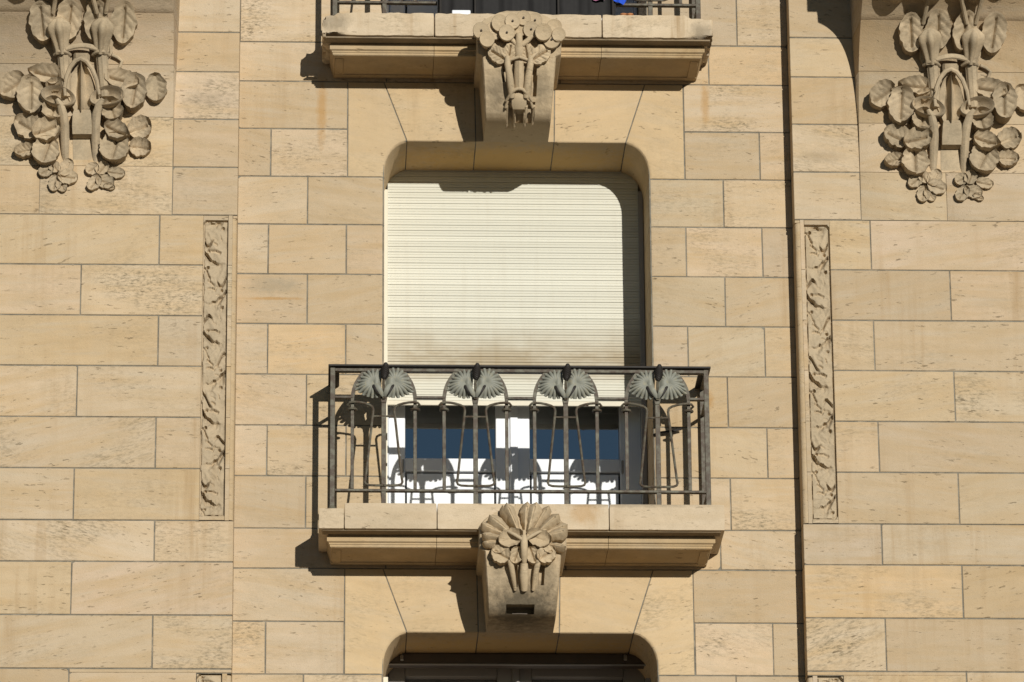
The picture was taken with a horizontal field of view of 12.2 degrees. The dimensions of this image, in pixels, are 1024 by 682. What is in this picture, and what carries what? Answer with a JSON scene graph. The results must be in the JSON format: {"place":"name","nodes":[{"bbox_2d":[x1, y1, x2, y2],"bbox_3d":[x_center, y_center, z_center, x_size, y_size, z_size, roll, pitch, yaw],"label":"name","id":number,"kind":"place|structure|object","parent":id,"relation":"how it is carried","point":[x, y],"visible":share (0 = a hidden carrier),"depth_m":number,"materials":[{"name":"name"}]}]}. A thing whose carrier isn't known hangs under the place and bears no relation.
{"place":"outdoors","nodes":[
{"label":"outdoors","id":0,"kind":"place"},
{"bbox_3d":[0.034,5.998,24.396,12.000,7.610,0.750,0,-19,-2],"label":"lower wall","id":1,"kind":"object","parent":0,"visible":0},
{"bbox_2d":[0,0,239,681],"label":"stone pier","id":2,"kind":"structure","parent":1,"relation":"on","point":[116,557],"depth_m":25.92,"materials":[{"name":"beige stone"}]},
{"bbox_2d":[0,0,166,192],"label":"carved bouquet","id":3,"kind":"object","parent":2,"relation":"attached to","point":[79,94],"visible":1,"depth_m":26.32,"materials":[{"name":"stone"}]},
{"bbox_2d":[197,674,221,681],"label":"leaf strip","id":4,"kind":"object","parent":2,"relation":"attached to","point":[209,678],"visible":1,"depth_m":25.40,"materials":[{"name":"stone"}]},
{"bbox_2d":[199,220,227,515],"bbox_3d":[-1.620,0.149,25.995,0.134,1.697,0.065,0,-19,-2],"label":"leaf strip","id":5,"kind":"object","parent":2,"relation":"on","point":[213,377],"visible":1,"depth_m":25.98,"materials":[{"name":"stone"}]},
{"bbox_2d":[232,0,804,681],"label":"stone wall","id":6,"kind":"structure","parent":1,"relation":"on","point":[326,156],"depth_m":26.24,"materials":[{"name":"beige stone"}]},
{"bbox_2d":[387,0,636,18],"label":"french window","id":7,"kind":"structure","parent":6,"relation":"attached to","point":[411,9],"depth_m":27.51,"materials":[{"name":"white plastic"}]},
{"bbox_2d":[405,475,619,503],"bbox_3d":[-0.031,0.429,27.729,1.471,2.421,1.670,0,-19,-2],"label":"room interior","id":8,"kind":"object","parent":6,"relation":"attached to","point":[494,488],"depth_m":28.45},
{"bbox_2d":[387,406,641,506],"bbox_3d":[0.007,0.174,26.834,1.457,2.256,0.120,0,-19,-2],"label":"french window","id":9,"kind":"structure","parent":6,"relation":"attached to","point":[520,425],"depth_m":26.66,"materials":[{"name":"white plastic"}]},
{"bbox_2d":[384,170,647,504],"bbox_3d":[0.014,0.078,26.677,1.462,2.313,0.050,0,-19,-2],"label":"roller shutter","id":10,"kind":"object","parent":6,"relation":"attached to","point":[513,267],"visible":0.8,"depth_m":26.82,"materials":[{"name":"beige paint"}]},
{"bbox_2d":[386,668,645,681],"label":"french window","id":11,"kind":"structure","parent":6,"relation":"attached to","point":[496,675],"depth_m":26.24,"materials":[{"name":"grey metal"}]},
{"bbox_2d":[383,653,650,681],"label":"shutter box","id":12,"kind":"object","parent":6,"relation":"attached to","point":[513,660],"visible":0.91,"depth_m":26.05,"materials":[{"name":"brown paint"}]},
{"bbox_2d":[322,12,712,80],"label":"balcony","id":13,"kind":"structure","parent":6,"relation":"attached to","point":[443,46],"depth_m":26.40,"materials":[{"name":"stone"}]},
{"bbox_2d":[452,10,470,13],"bbox_3d":[-0.281,-1.810,26.422,0.103,0.033,0.023,0,-19,-2],"label":"white box","id":14,"kind":"object","parent":13,"relation":"on","point":[462,11],"visible":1,"depth_m":26.41,"materials":[{"name":"plastic"}]},
{"bbox_2d":[332,0,700,18],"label":"railing","id":15,"kind":"object","parent":13,"relation":"on","point":[695,6],"visible":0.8,"depth_m":26.54,"materials":[{"name":"metal"}]},
{"bbox_2d":[437,0,615,17],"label":"privacy screen","id":16,"kind":"object","parent":15,"relation":"attached to","point":[582,7],"visible":0.87,"depth_m":26.49,"materials":[{"name":"black"}]},
{"bbox_2d":[614,0,625,3],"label":"blue cloth","id":17,"kind":"object","parent":15,"relation":"hanging from","point":[622,1],"visible":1,"depth_m":26.50,"materials":[{"name":"blue fabric"}]},
{"bbox_2d":[473,10,565,141],"bbox_3d":[0.029,-1.483,26.404,0.509,0.591,0.630,0,-19,-2],"label":"corbel","id":18,"kind":"object","parent":6,"relation":"attached to","point":[517,63],"visible":1,"depth_m":26.23,"materials":[{"name":"stone"}]},
{"bbox_2d":[318,503,724,566],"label":"balcony","id":19,"kind":"structure","parent":6,"relation":"attached to","point":[434,534],"depth_m":25.46,"materials":[{"name":"stone"}]},
{"bbox_2d":[328,362,710,507],"bbox_3d":[0.040,0.574,25.801,2.064,0.840,0.412,0,-19,-2],"label":"railing","id":20,"kind":"object","parent":19,"relation":"on","point":[397,381],"visible":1,"depth_m":25.74,"materials":[{"name":"metal"}]},
{"bbox_2d":[476,501,567,632],"bbox_3d":[0.054,1.192,25.488,0.470,0.584,0.604,0,-19,-2],"label":"corbel","id":21,"kind":"object","parent":6,"relation":"attached to","point":[521,553],"visible":1,"depth_m":25.32,"materials":[{"name":"stone"}]},
{"bbox_2d":[653,428,681,435],"bbox_3d":[0.845,0.493,26.057,0.158,0.037,0.034,-4,-19,10],"label":"shutter catch","id":22,"kind":"object","parent":6,"relation":"attached to","point":[667,431],"visible":0.83,"depth_m":26.05,"materials":[{"name":"metal"}]},
{"bbox_2d":[786,0,1023,681],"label":"stone pier","id":23,"kind":"structure","parent":1,"relation":"on","point":[913,562],"depth_m":26.12,"materials":[{"name":"beige stone"}]},
{"bbox_2d":[804,225,837,519],"bbox_3d":[1.685,0.171,26.128,0.138,1.697,0.064,0,-19,-2],"label":"leaf strip","id":24,"kind":"object","parent":23,"relation":"on","point":[820,382],"visible":1,"depth_m":26.11,"materials":[{"name":"stone"}]},
{"bbox_2d":[817,677,842,681],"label":"leaf strip","id":25,"kind":"object","parent":23,"relation":"attached to","point":[839,679],"visible":1,"depth_m":25.55,"materials":[{"name":"stone"}]},
{"bbox_2d":[869,0,1023,202],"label":"carved bouquet","id":26,"kind":"object","parent":23,"relation":"attached to","point":[932,101],"visible":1,"depth_m":26.51,"materials":[{"name":"stone"}]}
]}

